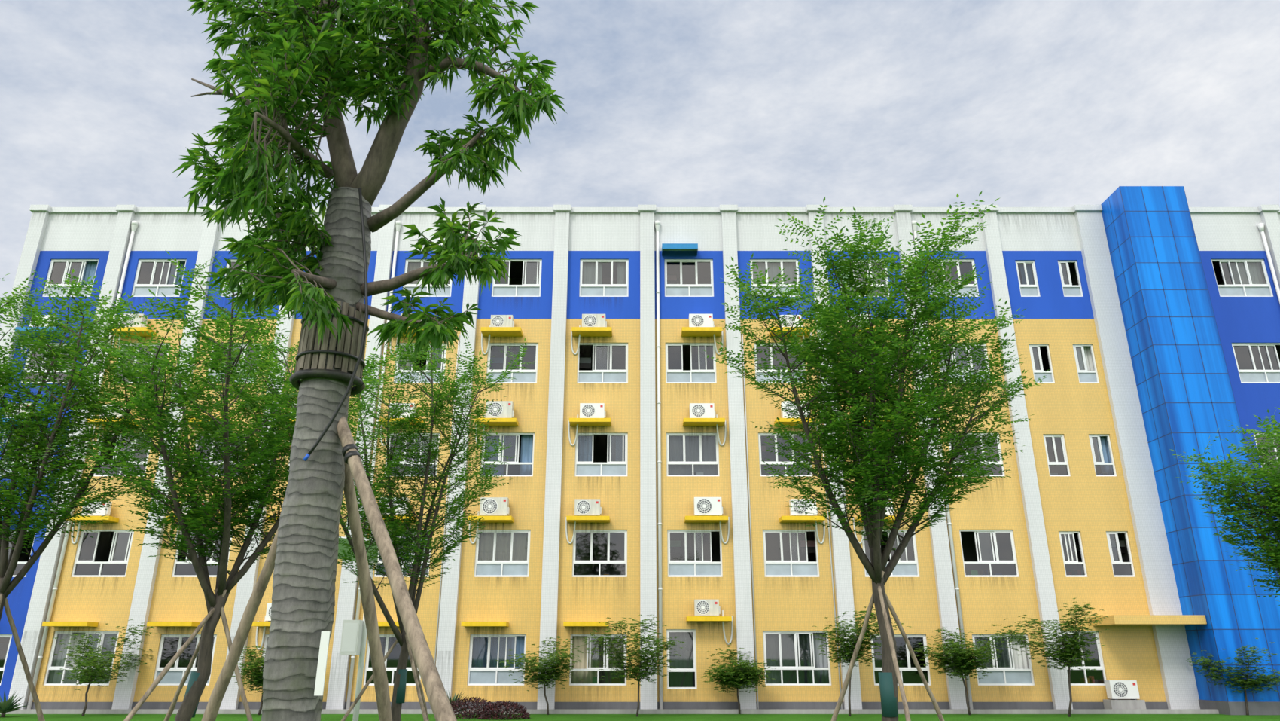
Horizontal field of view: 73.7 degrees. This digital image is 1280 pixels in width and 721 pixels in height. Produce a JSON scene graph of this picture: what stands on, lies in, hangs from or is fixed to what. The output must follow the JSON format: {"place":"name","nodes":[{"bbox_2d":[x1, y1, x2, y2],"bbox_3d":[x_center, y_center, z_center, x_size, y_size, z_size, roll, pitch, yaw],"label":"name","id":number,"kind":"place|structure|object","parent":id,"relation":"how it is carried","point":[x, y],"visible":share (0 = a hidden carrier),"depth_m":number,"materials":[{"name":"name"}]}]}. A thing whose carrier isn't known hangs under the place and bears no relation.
{"place":"outdoors","nodes":[
{"label":"outdoors","id":0,"kind":"place"},
{"bbox_2d":[0,713,1279,720],"bbox_3d":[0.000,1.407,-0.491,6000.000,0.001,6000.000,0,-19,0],"label":"ground","id":1,"kind":"structure","parent":0,"point":[705,717],"depth_m":22.95,"materials":[{"name":"green plant"}]},
{"bbox_2d":[0,690,28,716],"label":"yucca","id":2,"kind":"object","parent":1,"relation":"on","point":[7,705],"depth_m":23.17,"materials":[{"name":"green plant"}]},
{"bbox_2d":[0,268,198,720],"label":"tree","id":3,"kind":"object","parent":1,"relation":"on","point":[8,374],"depth_m":10.50,"materials":[{"name":"green plant"}]},
{"bbox_2d":[51,618,157,715],"bbox_3d":[-15.348,8.714,24.322,2.622,2.573,3.991,10,-21,-25],"label":"maple","id":4,"kind":"object","parent":1,"relation":"on","point":[83,665],"depth_m":24.26,"materials":[{"name":"green plant"}]},
{"bbox_2d":[70,239,396,720],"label":"tree","id":5,"kind":"object","parent":1,"relation":"on","point":[269,438],"depth_m":9.48,"materials":[{"name":"green plant"}]},
{"bbox_2d":[231,645,265,714],"bbox_3d":[-10.616,9.172,24.548,2.472,1.859,2.863,0,-19,0],"label":"tree","id":6,"kind":"object","parent":1,"relation":"on","point":[253,675],"depth_m":24.00,"materials":[{"name":"green plant"}]},
{"bbox_2d":[171,0,567,720],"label":"tree","id":7,"kind":"object","parent":1,"relation":"on","point":[274,39],"depth_m":5.80,"materials":[{"name":"green plant"}]},
{"bbox_2d":[338,522,412,720],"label":"solar monitor pole","id":8,"kind":"object","parent":1,"relation":"on","point":[354,637],"visible":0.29,"depth_m":14.11,"materials":[{"name":"white metal"}]},
{"bbox_2d":[222,300,533,720],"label":"tree","id":9,"kind":"object","parent":1,"relation":"on","point":[400,529],"depth_m":13.01,"materials":[{"name":"green plant"}]},
{"bbox_2d":[445,688,470,711],"bbox_3d":[-5.123,9.359,23.394,1.126,0.735,1.325,0,-19,0],"label":"yucca","id":10,"kind":"object","parent":1,"relation":"on","point":[454,698],"visible":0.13,"depth_m":23.36,"materials":[{"name":"green plant"}]},
{"bbox_2d":[450,695,501,719],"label":"purple shrub","id":11,"kind":"object","parent":1,"relation":"on","point":[483,701],"depth_m":22.65,"materials":[{"name":"purple plant"}]},
{"bbox_2d":[474,700,530,719],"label":"purple shrub","id":12,"kind":"object","parent":1,"relation":"on","point":[513,706],"depth_m":22.32,"materials":[{"name":"plant"}]},
{"bbox_2d":[496,636,583,714],"bbox_3d":[-2.800,8.995,24.456,2.448,2.129,2.845,0,-19,0],"label":"maple","id":13,"kind":"object","parent":1,"relation":"on","point":[540,668],"depth_m":24.25,"materials":[{"name":"green plant"}]},
{"bbox_2d":[0,708,1219,713],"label":"apron paving","id":14,"kind":"structure","parent":1,"relation":"on","point":[702,711],"depth_m":24.44,"materials":[{"name":"concrete"}]},
{"bbox_2d":[580,614,684,716],"bbox_3d":[-0.185,8.424,23.593,2.895,2.641,3.041,0,-19,0],"label":"maple","id":15,"kind":"object","parent":1,"relation":"on","point":[636,668],"depth_m":23.57,"materials":[{"name":"green plant"}]},
{"bbox_2d":[0,185,1279,714],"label":"building","id":16,"kind":"structure","parent":1,"relation":"on","point":[1156,319],"depth_m":27.48,"materials":[{"name":"yellow paint"}]},
{"bbox_2d":[0,313,1206,708],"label":"air conditioners","id":17,"kind":"object","parent":16,"relation":"attached to","point":[1122,694],"visible":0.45,"depth_m":26.99,"materials":[{"name":"white"}]},
{"bbox_2d":[0,261,1279,682],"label":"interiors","id":18,"kind":"object","parent":16,"relation":"in","point":[598,445],"visible":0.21,"depth_m":29.80,"materials":[{"name":"grey"}]},
{"bbox_2d":[0,259,1279,688],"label":"windows","id":19,"kind":"structure","parent":16,"relation":"attached to","point":[687,678],"depth_m":27.19,"materials":[{"name":"white"}]},
{"bbox_2d":[27,220,1279,708],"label":"drainpipes","id":20,"kind":"object","parent":16,"relation":"attached to","point":[657,225],"visible":0.66,"depth_m":27.11,"materials":[{"name":"white plastic"}]},
{"bbox_2d":[661,243,697,251],"bbox_3d":[1.400,-3.963,30.114,1.250,0.320,0.548,0,-19,0],"label":"awning","id":21,"kind":"object","parent":16,"relation":"attached to","point":[679,245],"visible":1,"depth_m":29.84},
{"bbox_2d":[700,642,776,713],"bbox_3d":[2.862,9.182,24.714,2.219,1.942,2.341,0,-19,0],"label":"maple","id":22,"kind":"object","parent":1,"relation":"on","point":[748,674],"depth_m":24.45,"materials":[{"name":"green plant"}]},
{"bbox_2d":[810,606,911,716],"bbox_3d":[6.194,8.474,24.084,2.602,2.863,2.930,0,-19,0],"label":"maple","id":23,"kind":"object","parent":1,"relation":"on","point":[848,649],"depth_m":23.92,"materials":[{"name":"green plant"}]},
{"bbox_2d":[702,190,1048,720],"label":"tree","id":24,"kind":"object","parent":1,"relation":"on","point":[882,367],"depth_m":9.84,"materials":[{"name":"green plant"}]},
{"bbox_2d":[914,627,1008,714],"bbox_3d":[9.204,8.803,24.285,2.908,2.379,2.286,0,-19,0],"label":"maple","id":25,"kind":"object","parent":1,"relation":"on","point":[962,654],"depth_m":24.26,"materials":[{"name":"green plant"}]},
{"bbox_2d":[985,597,1108,716],"bbox_3d":[11.386,8.282,23.859,3.173,3.092,2.883,0,-19,0],"label":"maple","id":26,"kind":"object","parent":1,"relation":"on","point":[1060,654],"depth_m":23.61,"materials":[{"name":"green plant"}]},
{"bbox_2d":[1186,637,1279,715],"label":"maple","id":27,"kind":"object","parent":1,"relation":"on","point":[1257,681],"depth_m":24.03,"materials":[{"name":"green plant"}]},
{"bbox_2d":[0,0,1279,333],"label":"sky","id":28,"kind":"structure","parent":0,"point":[668,103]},
{"bbox_2d":[1169,406,1279,605],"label":"tree","id":29,"kind":"object","parent":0,"point":[1229,494],"depth_m":10.69,"materials":[{"name":"green plant"}]}
]}

